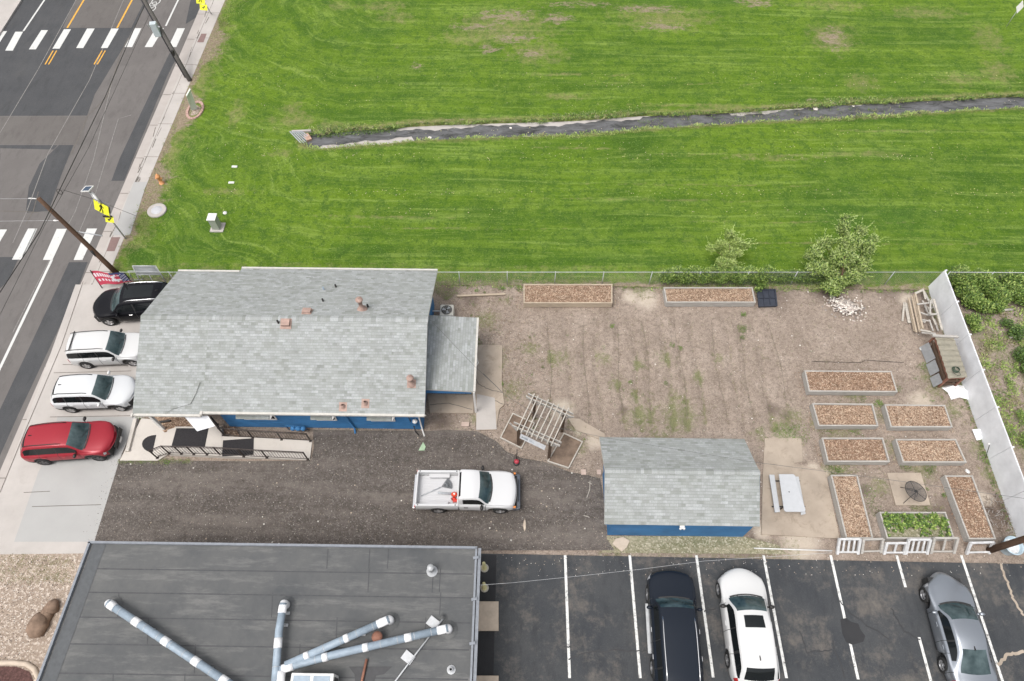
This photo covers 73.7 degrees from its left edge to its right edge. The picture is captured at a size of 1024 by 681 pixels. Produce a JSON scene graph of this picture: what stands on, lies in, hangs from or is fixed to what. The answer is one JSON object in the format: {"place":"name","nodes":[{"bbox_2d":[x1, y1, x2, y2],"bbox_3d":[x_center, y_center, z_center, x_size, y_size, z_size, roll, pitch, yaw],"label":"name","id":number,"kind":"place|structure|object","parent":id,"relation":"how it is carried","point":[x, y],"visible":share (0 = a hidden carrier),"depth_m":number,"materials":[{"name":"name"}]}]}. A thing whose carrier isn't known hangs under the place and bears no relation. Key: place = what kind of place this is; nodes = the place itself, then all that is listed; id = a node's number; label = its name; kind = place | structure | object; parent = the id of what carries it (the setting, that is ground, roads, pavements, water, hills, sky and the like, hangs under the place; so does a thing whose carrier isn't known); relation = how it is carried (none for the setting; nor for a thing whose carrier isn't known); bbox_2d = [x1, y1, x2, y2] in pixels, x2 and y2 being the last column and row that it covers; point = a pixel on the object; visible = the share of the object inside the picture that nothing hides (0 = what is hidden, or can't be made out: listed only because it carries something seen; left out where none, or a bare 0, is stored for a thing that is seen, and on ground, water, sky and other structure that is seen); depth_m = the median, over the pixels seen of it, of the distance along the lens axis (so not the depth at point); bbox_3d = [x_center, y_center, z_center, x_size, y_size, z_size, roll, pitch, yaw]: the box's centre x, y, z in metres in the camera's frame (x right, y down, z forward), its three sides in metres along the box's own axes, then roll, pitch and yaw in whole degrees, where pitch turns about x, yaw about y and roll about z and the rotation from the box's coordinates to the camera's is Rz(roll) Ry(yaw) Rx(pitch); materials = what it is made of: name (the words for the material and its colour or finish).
{"place":"outdoors","nodes":[
{"label":"outdoors","id":0,"kind":"place"},
{"bbox_2d":[0,0,21,34],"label":"sidewalk","id":1,"kind":"structure","parent":0,"point":[8,8],"depth_m":51.65,"materials":[{"name":"concrete"}]},
{"bbox_2d":[0,553,83,680],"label":"landscape gravel","id":2,"kind":"structure","parent":0,"point":[37,654],"depth_m":29.52,"materials":[{"name":"gravel"}]},
{"bbox_2d":[0,667,32,680],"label":"planter mulch","id":3,"kind":"object","parent":2,"relation":"on","point":[12,674],"visible":1,"depth_m":27.93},
{"bbox_2d":[0,660,38,680],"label":"planter kerb","id":4,"kind":"structure","parent":2,"relation":"on","point":[31,667],"depth_m":28.04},
{"bbox_2d":[25,599,59,637],"bbox_3d":[-19.892,11.761,28.940,0.821,0.681,1.653,14,60,8],"label":"boulder","id":5,"kind":"object","parent":2,"relation":"on","point":[37,625],"visible":1,"depth_m":28.71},
{"bbox_2d":[0,285,142,553],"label":"concrete forecourt","id":6,"kind":"structure","parent":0,"point":[20,480],"depth_m":34.13,"materials":[{"name":"concrete"}]},
{"bbox_2d":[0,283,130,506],"bbox_3d":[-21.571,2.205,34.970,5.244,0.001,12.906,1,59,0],"label":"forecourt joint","id":7,"kind":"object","parent":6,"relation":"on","point":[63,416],"visible":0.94,"depth_m":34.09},
{"bbox_2d":[14,416,136,541],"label":"new concrete slab","id":8,"kind":"structure","parent":6,"relation":"on","point":[84,483],"depth_m":31.84,"materials":[{"name":"concrete"}]},
{"bbox_2d":[20,416,122,464],"bbox_3d":[-21.065,4.716,32.487,4.424,1.632,2.131,-4,59,-2],"label":"parked suv","id":9,"kind":"object","parent":8,"relation":"on","point":[48,443],"visible":1,"depth_m":32.05,"materials":[{"name":"red paint"}]},
{"bbox_2d":[50,371,134,412],"bbox_3d":[-20.739,2.486,33.905,4.187,1.545,1.999,-2,59,-1],"label":"parked suv","id":10,"kind":"object","parent":6,"relation":"on","point":[72,393],"visible":0.98,"depth_m":33.46,"materials":[{"name":"white paint"}]},
{"bbox_2d":[65,329,138,368],"bbox_3d":[-20.890,0.335,35.224,3.973,1.544,1.942,-3,59,-2],"label":"parked suv","id":11,"kind":"object","parent":6,"relation":"on","point":[88,349],"visible":0.9,"depth_m":34.75,"materials":[{"name":"white paint"}]},
{"bbox_2d":[90,270,131,287],"bbox_3d":[-21.917,-3.292,37.525,1.980,1.457,0.383,1,59,0],"label":"flag","id":12,"kind":"object","parent":6,"relation":"on","point":[101,278],"visible":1,"depth_m":37.36,"materials":[{"name":"red fabric"}]},
{"bbox_2d":[93,281,167,325],"bbox_3d":[-20.233,-2.123,36.632,4.616,1.712,2.215,-5,59,-3],"label":"parked suv","id":13,"kind":"object","parent":6,"relation":"on","point":[132,301],"visible":0.71,"depth_m":36.09,"materials":[{"name":"black paint"}]},
{"bbox_2d":[0,0,199,469],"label":"road","id":14,"kind":"structure","parent":0,"point":[142,69],"depth_m":42.32,"materials":[{"name":"asphalt"}]},
{"bbox_2d":[0,0,129,331],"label":"road seam","id":15,"kind":"object","parent":14,"relation":"on","point":[51,147],"visible":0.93,"depth_m":44.10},
{"bbox_2d":[0,0,142,143],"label":"grey road patch","id":16,"kind":"object","parent":14,"relation":"on","point":[47,129],"visible":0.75,"depth_m":45.53,"materials":[{"name":"asphalt"}]},
{"bbox_2d":[0,0,147,212],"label":"asphalt patch","id":17,"kind":"object","parent":14,"relation":"on","point":[57,84],"visible":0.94,"depth_m":48.12,"materials":[{"name":"asphalt"}]},
{"bbox_2d":[0,0,184,369],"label":"road marking","id":18,"kind":"object","parent":14,"relation":"on","point":[52,247],"visible":0.82,"depth_m":49.40,"materials":[{"name":"paint"}]},
{"bbox_2d":[0,0,199,453],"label":"road repair strip","id":19,"kind":"object","parent":14,"relation":"on","point":[32,362],"visible":0.92,"depth_m":37.79,"materials":[{"name":"asphalt"}]},
{"bbox_2d":[0,0,210,489],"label":"gutter","id":20,"kind":"object","parent":14,"relation":"on","point":[143,148],"depth_m":42.71,"materials":[{"name":"concrete"}]},
{"bbox_2d":[89,0,212,284],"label":"kerb","id":21,"kind":"structure","parent":14,"relation":"on","point":[146,154],"depth_m":44.69,"materials":[{"name":"concrete"}]},
{"bbox_2d":[92,0,224,284],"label":"sidewalk","id":22,"kind":"structure","parent":0,"point":[171,111],"depth_m":45.85,"materials":[{"name":"concrete"}]},
{"bbox_2d":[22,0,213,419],"bbox_3d":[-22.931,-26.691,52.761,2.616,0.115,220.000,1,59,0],"label":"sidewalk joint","id":23,"kind":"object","parent":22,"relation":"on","point":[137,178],"visible":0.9,"depth_m":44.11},
{"bbox_2d":[113,182,146,234],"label":"new sidewalk slab","id":24,"kind":"structure","parent":22,"relation":"on","point":[125,221],"depth_m":41.18,"materials":[{"name":"concrete"}]},
{"bbox_2d":[141,0,191,81],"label":"utility pole","id":25,"kind":"object","parent":22,"relation":"on","point":[156,28],"visible":1,"depth_m":46.28,"materials":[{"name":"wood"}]},
{"bbox_2d":[0,5,144,291],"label":"overhead cable","id":26,"kind":"object","parent":25,"relation":"attached to","point":[73,160],"visible":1,"depth_m":36.98,"materials":[{"name":"black metal"}]},
{"bbox_2d":[95,430,613,549],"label":"gravel drive","id":27,"kind":"structure","parent":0,"point":[167,489],"depth_m":31.76,"materials":[{"name":"gravel"}]},
{"bbox_2d":[412,465,519,513],"bbox_3d":[-2.072,6.805,31.202,4.899,1.620,2.122,0,59,0],"label":"pickup truck","id":28,"kind":"object","parent":27,"relation":"on","point":[482,490],"visible":1,"depth_m":30.99,"materials":[{"name":"white paint"}]},
{"bbox_2d":[473,555,496,675],"bbox_3d":[-1.705,38.441,12.780,1.082,0.001,67.761,1,59,0],"label":"black asphalt strip","id":29,"kind":"object","parent":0,"point":[485,659],"visible":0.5,"depth_m":28.73,"materials":[{"name":"asphalt"}]},
{"bbox_2d":[478,601,498,630],"bbox_3d":[-1.026,11.744,29.102,0.936,0.100,1.190,1,59,0],"label":"concrete pad","id":30,"kind":"object","parent":29,"relation":"on","point":[488,615],"visible":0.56,"depth_m":29.05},
{"bbox_2d":[105,281,1023,563],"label":"garden soil","id":31,"kind":"structure","parent":0,"point":[635,315],"depth_m":35.16,"materials":[{"name":"soil"}]},
{"bbox_2d":[155,417,192,431],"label":"bark bed","id":32,"kind":"object","parent":31,"relation":"on","point":[179,422],"visible":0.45,"depth_m":33.78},
{"bbox_2d":[120,418,312,460],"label":"entry ramp","id":33,"kind":"structure","parent":31,"relation":"on","point":[145,428],"depth_m":33.05,"materials":[{"name":"concrete"}]},
{"bbox_2d":[172,428,208,446],"bbox_3d":[-15.580,4.705,33.091,1.636,0.010,1.009,1,59,0],"label":"rubber mat","id":34,"kind":"object","parent":33,"relation":"on","point":[188,437],"visible":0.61,"depth_m":33.09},
{"bbox_2d":[148,445,308,460],"bbox_3d":[-13.425,5.321,32.329,7.369,1.218,0.263,1,59,0],"label":"ramp railing","id":35,"kind":"object","parent":33,"relation":"on","point":[227,449],"visible":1,"depth_m":32.18,"materials":[{"name":"brown metal"}]},
{"bbox_2d":[222,438,253,455],"bbox_3d":[-13.187,5.156,32.891,1.493,0.108,0.867,-5,59,-3],"label":"rubber mat","id":36,"kind":"object","parent":33,"relation":"on","point":[248,443],"visible":0.92,"depth_m":32.93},
{"bbox_2d":[210,416,311,441],"bbox_3d":[-12.164,4.465,32.864,4.800,1.196,0.610,8,59,5],"label":"ramp railing","id":37,"kind":"object","parent":33,"relation":"on","point":[239,430],"visible":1,"depth_m":32.71,"materials":[{"name":"brown metal"}]},
{"bbox_2d":[130,267,478,435],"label":"blue house","id":38,"kind":"structure","parent":31,"relation":"on","point":[353,348],"depth_m":31.73,"materials":[{"name":"grey tile"}]},
{"bbox_2d":[185,416,214,430],"bbox_3d":[-14.474,3.847,31.659,1.380,0.607,0.518,1,59,0],"label":"shade cloth","id":39,"kind":"object","parent":38,"relation":"hanging from","point":[200,423],"visible":0.83,"depth_m":31.64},
{"bbox_2d":[434,324,1023,498],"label":"overhead cable","id":40,"kind":"object","parent":38,"relation":"attached to","point":[714,455],"visible":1,"depth_m":28.11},
{"bbox_2d":[476,394,496,429],"bbox_3d":[-1.271,3.585,34.158,1.056,0.105,1.973,1,59,0],"label":"concrete stoop","id":41,"kind":"object","parent":31,"relation":"on","point":[486,416],"visible":1,"depth_m":34.06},
{"bbox_2d":[0,71,1022,668],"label":"loose stones","id":42,"kind":"object","parent":31,"relation":"on","point":[428,457],"visible":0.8,"depth_m":32.51,"materials":[{"name":"gravel"}]},
{"bbox_2d":[0,280,1023,584],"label":"weeds","id":43,"kind":"object","parent":31,"relation":"on","point":[988,364],"visible":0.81,"depth_m":34.58,"materials":[{"name":"green plant"}]},
{"bbox_2d":[500,413,534,448],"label":"raised bed","id":44,"kind":"object","parent":31,"relation":"on","point":[509,434],"visible":0.78,"depth_m":33.52,"materials":[{"name":"brown soil"}]},
{"bbox_2d":[119,271,937,284],"bbox_3d":[1.058,-3.427,37.727,44.898,1.254,0.048,0,58,0],"label":"chain link fence","id":45,"kind":"object","parent":31,"relation":"on","point":[892,273],"visible":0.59,"depth_m":37.65,"materials":[{"name":"metal"}]},
{"bbox_2d":[132,265,166,282],"bbox_3d":[-19.909,-3.560,37.513,1.479,1.502,0.302,1,59,0],"label":"frame sign","id":46,"kind":"object","parent":45,"relation":"attached to","point":[145,269],"visible":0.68,"depth_m":37.17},
{"bbox_2d":[509,393,573,458],"bbox_3d":[1.336,4.244,32.396,2.575,2.320,2.239,22,61,13],"label":"garden pergola","id":47,"kind":"object","parent":31,"relation":"on","point":[550,440],"visible":1,"depth_m":31.53,"materials":[{"name":"grey wood"}]},
{"bbox_2d":[547,433,582,468],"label":"raised bed","id":48,"kind":"object","parent":31,"relation":"on","point":[564,453],"visible":1,"depth_m":32.97,"materials":[{"name":"brown soil"}]},
{"bbox_2d":[516,284,618,308],"bbox_3d":[3.076,-2.473,37.627,5.705,0.408,1.592,1,59,0],"label":"raised bed","id":49,"kind":"object","parent":31,"relation":"on","point":[567,295],"visible":1,"depth_m":37.44,"materials":[{"name":"wood"}]},
{"bbox_2d":[599,437,759,536],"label":"garage","id":50,"kind":"structure","parent":31,"relation":"on","point":[649,489],"depth_m":28.69,"materials":[{"name":"grey tile"}]},
{"bbox_2d":[602,536,786,553],"bbox_3d":[8.151,9.177,30.706,8.283,0.001,0.832,1,59,0],"label":"weedy gravel strip","id":51,"kind":"object","parent":31,"relation":"on","point":[692,544],"visible":1,"depth_m":30.68,"materials":[{"name":"gravel"}]},
{"bbox_2d":[656,287,757,307],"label":"raised bed","id":52,"kind":"object","parent":31,"relation":"on","point":[710,297],"visible":1,"depth_m":37.42,"materials":[{"name":"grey wood"}]},
{"bbox_2d":[756,289,777,307],"bbox_3d":[14.059,-2.320,37.680,1.144,0.170,1.193,1,59,0],"label":"plastic pallet","id":53,"kind":"object","parent":31,"relation":"on","point":[766,297],"visible":1,"depth_m":37.62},
{"bbox_2d":[804,403,879,430],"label":"raised bed","id":54,"kind":"object","parent":31,"relation":"on","point":[842,416],"visible":1,"depth_m":33.69,"materials":[{"name":"grey wood"}]},
{"bbox_2d":[802,210,888,297],"bbox_3d":[18.061,-4.766,37.113,4.734,3.856,3.722,-29,63,-17],"label":"young tree","id":55,"kind":"object","parent":31,"relation":"on","point":[853,271],"visible":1,"depth_m":36.99,"materials":[{"name":"green plant"}]},
{"bbox_2d":[822,293,869,321],"bbox_3d":[18.315,-1.879,37.416,2.502,0.296,1.831,18,60,11],"label":"rock pile","id":56,"kind":"object","parent":31,"relation":"on","point":[848,304],"visible":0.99,"depth_m":37.36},
{"bbox_2d":[795,370,898,396],"bbox_3d":[17.163,2.166,34.773,5.198,0.426,1.456,1,59,0],"label":"raised bed","id":57,"kind":"object","parent":31,"relation":"on","point":[859,383],"visible":1,"depth_m":34.60,"materials":[{"name":"grey wood"}]},
{"bbox_2d":[835,538,861,554],"bbox_3d":[14.985,9.163,30.402,1.033,0.653,0.618,1,59,0],"label":"leaning panel","id":58,"kind":"object","parent":31,"relation":"on","point":[849,540],"visible":1,"depth_m":30.36,"materials":[{"name":"white paint"}]},
{"bbox_2d":[827,473,872,546],"bbox_3d":[15.547,7.677,31.407,1.486,0.408,3.528,1,59,0],"label":"raised bed","id":59,"kind":"object","parent":31,"relation":"on","point":[849,507],"visible":0.99,"depth_m":31.28,"materials":[{"name":"grey wood"}]},
{"bbox_2d":[815,438,889,466],"bbox_3d":[16.442,5.327,32.847,3.463,0.408,1.517,1,59,0],"label":"raised bed","id":60,"kind":"object","parent":31,"relation":"on","point":[853,451],"visible":1,"depth_m":32.71,"materials":[{"name":"grey wood"}]},
{"bbox_2d":[882,542,908,554],"bbox_3d":[17.058,9.251,30.389,1.003,0.574,0.462,1,59,0],"label":"leaning panel","id":61,"kind":"object","parent":31,"relation":"on","point":[903,552],"visible":1,"depth_m":30.34,"materials":[{"name":"white paint"}]},
{"bbox_2d":[886,473,929,505],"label":"concrete slab","id":62,"kind":"structure","parent":31,"relation":"on","point":[901,496],"depth_m":32.03,"materials":[{"name":"concrete"}]},
{"bbox_2d":[900,481,926,503],"bbox_3d":[18.512,7.048,31.530,1.012,0.762,1.022,1,59,0],"label":"table","id":63,"kind":"object","parent":62,"relation":"on","point":[915,490],"visible":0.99,"depth_m":31.30,"materials":[{"name":"black metal"}]},
{"bbox_2d":[875,512,953,540],"bbox_3d":[18.225,8.362,30.859,3.067,0.627,1.270,1,59,0],"label":"raised bed","id":64,"kind":"object","parent":31,"relation":"on","point":[898,526],"visible":0.98,"depth_m":30.79,"materials":[{"name":"plant"}]},
{"bbox_2d":[878,404,953,432],"bbox_3d":[19.992,3.824,33.765,3.540,0.414,1.485,1,59,0],"label":"raised bed","id":65,"kind":"object","parent":31,"relation":"on","point":[903,417],"visible":1,"depth_m":33.61,"materials":[{"name":"grey wood"}]},
{"bbox_2d":[906,538,931,554],"bbox_3d":[18.059,9.170,30.381,1.062,0.678,0.588,1,59,0],"label":"leaning panel","id":66,"kind":"object","parent":31,"relation":"on","point":[928,546],"visible":1,"depth_m":30.34,"materials":[{"name":"white paint"}]},
{"bbox_2d":[907,289,942,333],"bbox_3d":[22.260,-1.592,36.806,1.354,0.540,3.061,6,59,4],"label":"lumber stack","id":67,"kind":"object","parent":31,"relation":"on","point":[921,321],"visible":1,"depth_m":36.69,"materials":[{"name":"grey wood"}]},
{"bbox_2d":[887,439,966,467],"bbox_3d":[19.998,5.359,32.827,3.536,0.408,1.482,1,59,0],"label":"raised bed","id":68,"kind":"object","parent":31,"relation":"on","point":[927,452],"visible":1,"depth_m":32.67,"materials":[{"name":"grey wood"}]},
{"bbox_2d":[920,334,966,387],"bbox_3d":[22.192,1.017,35.002,1.404,1.250,2.592,1,59,0],"label":"hutch","id":69,"kind":"object","parent":31,"relation":"on","point":[941,354],"visible":1,"depth_m":34.83,"materials":[{"name":"wood"}]},
{"bbox_2d":[929,537,959,553],"bbox_3d":[19.227,9.122,30.387,1.148,0.718,0.622,1,59,0],"label":"leaning panel","id":70,"kind":"object","parent":31,"relation":"on","point":[955,545],"visible":1,"depth_m":30.33,"materials":[{"name":"grey wood"}]},
{"bbox_2d":[942,385,967,399],"bbox_3d":[22.533,2.588,34.648,1.243,0.150,0.865,1,59,0],"label":"plastic sheet","id":71,"kind":"object","parent":31,"relation":"on","point":[957,391],"visible":1,"depth_m":34.62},
{"bbox_2d":[938,474,995,546],"bbox_3d":[20.926,7.708,31.388,1.593,0.408,3.460,1,59,0],"label":"raised bed","id":72,"kind":"object","parent":31,"relation":"on","point":[969,513],"visible":0.99,"depth_m":31.25,"materials":[{"name":"grey wood"}]},
{"bbox_2d":[928,270,1023,543],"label":"white fence","id":73,"kind":"object","parent":31,"relation":"on","point":[1005,466],"visible":0.89,"depth_m":33.30,"materials":[{"name":"plastic"}]},
{"bbox_2d":[946,263,1023,333],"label":"vine hedge","id":74,"kind":"object","parent":31,"relation":"on","point":[1010,289],"visible":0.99,"depth_m":37.08,"materials":[{"name":"green plant"}]},
{"bbox_2d":[982,494,1016,534],"bbox_3d":[22.503,7.991,31.337,1.842,0.215,2.115,1,59,0],"label":"brush heap","id":75,"kind":"object","parent":31,"relation":"on","point":[1002,520],"visible":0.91,"depth_m":31.35,"materials":[{"name":"plant"}]},
{"bbox_2d":[986,536,1023,552],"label":"utility pole","id":76,"kind":"object","parent":31,"relation":"on","point":[1006,544],"visible":1,"depth_m":29.31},
{"bbox_2d":[999,317,1023,371],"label":"weedy bush","id":77,"kind":"object","parent":31,"relation":"on","point":[1014,330],"visible":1,"depth_m":36.12,"materials":[{"name":"green plant"}]},
{"bbox_2d":[1000,536,1023,555],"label":"pale blue tub","id":78,"kind":"object","parent":31,"relation":"on","point":[1017,549],"visible":0.64,"depth_m":30.22,"materials":[{"name":"plastic"}]},
{"bbox_2d":[109,0,1023,293],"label":"grass field","id":79,"kind":"structure","parent":0,"point":[283,204],"depth_m":43.98,"materials":[{"name":"plant"}]},
{"bbox_2d":[28,197,118,272],"bbox_3d":[-23.583,-5.590,36.919,2.795,5.007,0.902,11,59,6],"label":"utility pole","id":80,"kind":"object","parent":79,"relation":"on","point":[88,246],"visible":0.98,"depth_m":36.85,"materials":[{"name":"wood"}]},
{"bbox_2d":[81,186,126,238],"bbox_3d":[-23.090,-7.246,38.861,0.748,3.336,1.839,-40,66,-22],"label":"crossing sign","id":81,"kind":"object","parent":79,"relation":"on","point":[101,206],"visible":1,"depth_m":38.22,"materials":[{"name":"metal"}]},
{"bbox_2d":[147,203,166,217],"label":"manhole cover","id":82,"kind":"object","parent":79,"relation":"on","point":[156,210],"visible":1,"depth_m":41.05,"materials":[{"name":"concrete"}]},
{"bbox_2d":[186,88,203,119],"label":"park sign","id":83,"kind":"object","parent":79,"relation":"on","point":[195,108],"visible":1,"depth_m":45.43,"materials":[{"name":"green stone"}]},
{"bbox_2d":[206,213,225,231],"bbox_3d":[-17.393,-6.913,40.005,0.780,1.005,0.700,1,59,0],"label":"utility cabinet","id":84,"kind":"object","parent":79,"relation":"on","point":[215,223],"visible":1,"depth_m":39.89,"materials":[{"name":"metal"}]},
{"bbox_2d":[319,105,937,148],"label":"creek bed","id":85,"kind":"object","parent":79,"relation":"in","point":[436,128],"visible":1,"depth_m":45.31,"materials":[{"name":"stone"}]},
{"bbox_2d":[658,264,776,291],"bbox_3d":[11.315,-3.479,37.678,6.532,1.402,1.407,1,59,0],"label":"vine hedge","id":86,"kind":"object","parent":79,"relation":"on","point":[717,276],"visible":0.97,"depth_m":37.47,"materials":[{"name":"green plant"}]},
{"bbox_2d":[706,222,757,281],"bbox_3d":[11.973,-4.778,37.696,3.091,2.874,2.310,29,63,17],"label":"young tree","id":87,"kind":"object","parent":79,"relation":"on","point":[729,251],"visible":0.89,"depth_m":37.43,"materials":[{"name":"green plant"}]},
{"bbox_2d":[770,268,839,282],"bbox_3d":[16.695,-3.544,37.872,5.101,1.131,0.802,1,59,0],"label":"vine hedge","id":88,"kind":"object","parent":79,"relation":"on","point":[783,276],"visible":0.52,"depth_m":37.67,"materials":[{"name":"green plant"}]},
{"bbox_2d":[428,345,838,538],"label":"concrete patio","id":89,"kind":"structure","parent":0,"point":[817,520],"depth_m":32.58,"materials":[{"name":"concrete"}]},
{"bbox_2d":[769,474,805,514],"bbox_3d":[12.670,7.132,31.545,1.541,0.758,1.900,1,59,0],"label":"picnic table","id":90,"kind":"object","parent":89,"relation":"on","point":[791,493],"visible":1,"depth_m":31.27,"materials":[{"name":"white"}]},
{"bbox_2d":[301,97,1023,148],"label":"creek water","id":91,"kind":"structure","parent":0,"point":[833,112],"depth_m":45.47,"materials":[{"name":"liquid"}]},
{"bbox_2d":[481,553,1023,680],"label":"parking lot","id":92,"kind":"structure","parent":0,"point":[530,639],"depth_m":29.15,"materials":[{"name":"asphalt"}]},
{"bbox_2d":[36,541,480,680],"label":"flat roof building","id":93,"kind":"structure","parent":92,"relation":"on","point":[215,605],"depth_m":25.91,"materials":[{"name":"grey"}]},
{"bbox_2d":[104,596,232,680],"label":"roof duct","id":94,"kind":"object","parent":93,"relation":"on","point":[114,605],"visible":1,"depth_m":24.86,"materials":[{"name":"grey metal"}]},
{"bbox_2d":[271,596,295,680],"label":"roof duct","id":95,"kind":"object","parent":93,"relation":"on","point":[286,605],"visible":1,"depth_m":25.05,"materials":[{"name":"grey metal"}]},
{"bbox_2d":[290,673,338,680],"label":"rooftop cooler","id":96,"kind":"object","parent":93,"relation":"on","point":[314,677],"visible":1,"depth_m":23.93,"materials":[{"name":"white metal"}]},
{"bbox_2d":[284,612,399,665],"bbox_3d":[-6.149,11.080,25.021,4.237,0.594,0.678,-23,61,-13],"label":"roof duct","id":97,"kind":"object","parent":93,"relation":"on","point":[388,621],"visible":0.99,"depth_m":24.93,"materials":[{"name":"grey metal"}]},
{"bbox_2d":[277,620,457,680],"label":"roof duct","id":98,"kind":"object","parent":93,"relation":"on","point":[446,630],"visible":1,"depth_m":24.74,"materials":[{"name":"grey metal"}]},
{"bbox_2d":[395,612,447,680],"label":"conduit","id":99,"kind":"object","parent":93,"relation":"on","point":[408,657],"visible":0.98,"depth_m":25.24,"materials":[{"name":"metal"}]},
{"bbox_2d":[645,570,703,680],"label":"parked suv","id":100,"kind":"object","parent":92,"relation":"on","point":[673,638],"visible":1,"depth_m":27.40,"materials":[{"name":"black paint"}]},
{"bbox_2d":[564,592,919,677],"bbox_3d":[9.651,12.312,28.793,14.979,0.001,3.353,1,59,0],"label":"tar crack","id":101,"kind":"object","parent":92,"relation":"on","point":[799,631],"visible":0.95,"depth_m":28.49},
{"bbox_2d":[716,568,779,680],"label":"parked suv","id":102,"kind":"object","parent":92,"relation":"on","point":[751,652],"visible":1,"depth_m":27.48,"materials":[{"name":"white paint"}]},
{"bbox_2d":[564,555,1003,680],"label":"stall line","id":103,"kind":"object","parent":92,"relation":"on","point":[775,620],"visible":1,"depth_m":29.10,"materials":[{"name":"paint"}]},
{"bbox_2d":[840,618,864,644],"bbox_3d":[14.390,12.272,28.817,0.945,0.001,1.055,1,59,0],"label":"oil stain","id":104,"kind":"object","parent":92,"relation":"on","point":[852,633],"visible":1,"depth_m":28.79,"materials":[{"name":"black liquid"}]},
{"bbox_2d":[919,572,997,680],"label":"parked sedan","id":105,"kind":"object","parent":92,"relation":"on","point":[962,646],"visible":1,"depth_m":27.77,"materials":[{"name":"silver metal"}]},
{"bbox_2d":[997,563,1023,665],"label":"dusty crack","id":106,"kind":"object","parent":92,"relation":"on","point":[1000,662],"visible":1,"depth_m":29.19,"materials":[{"name":"soil"}]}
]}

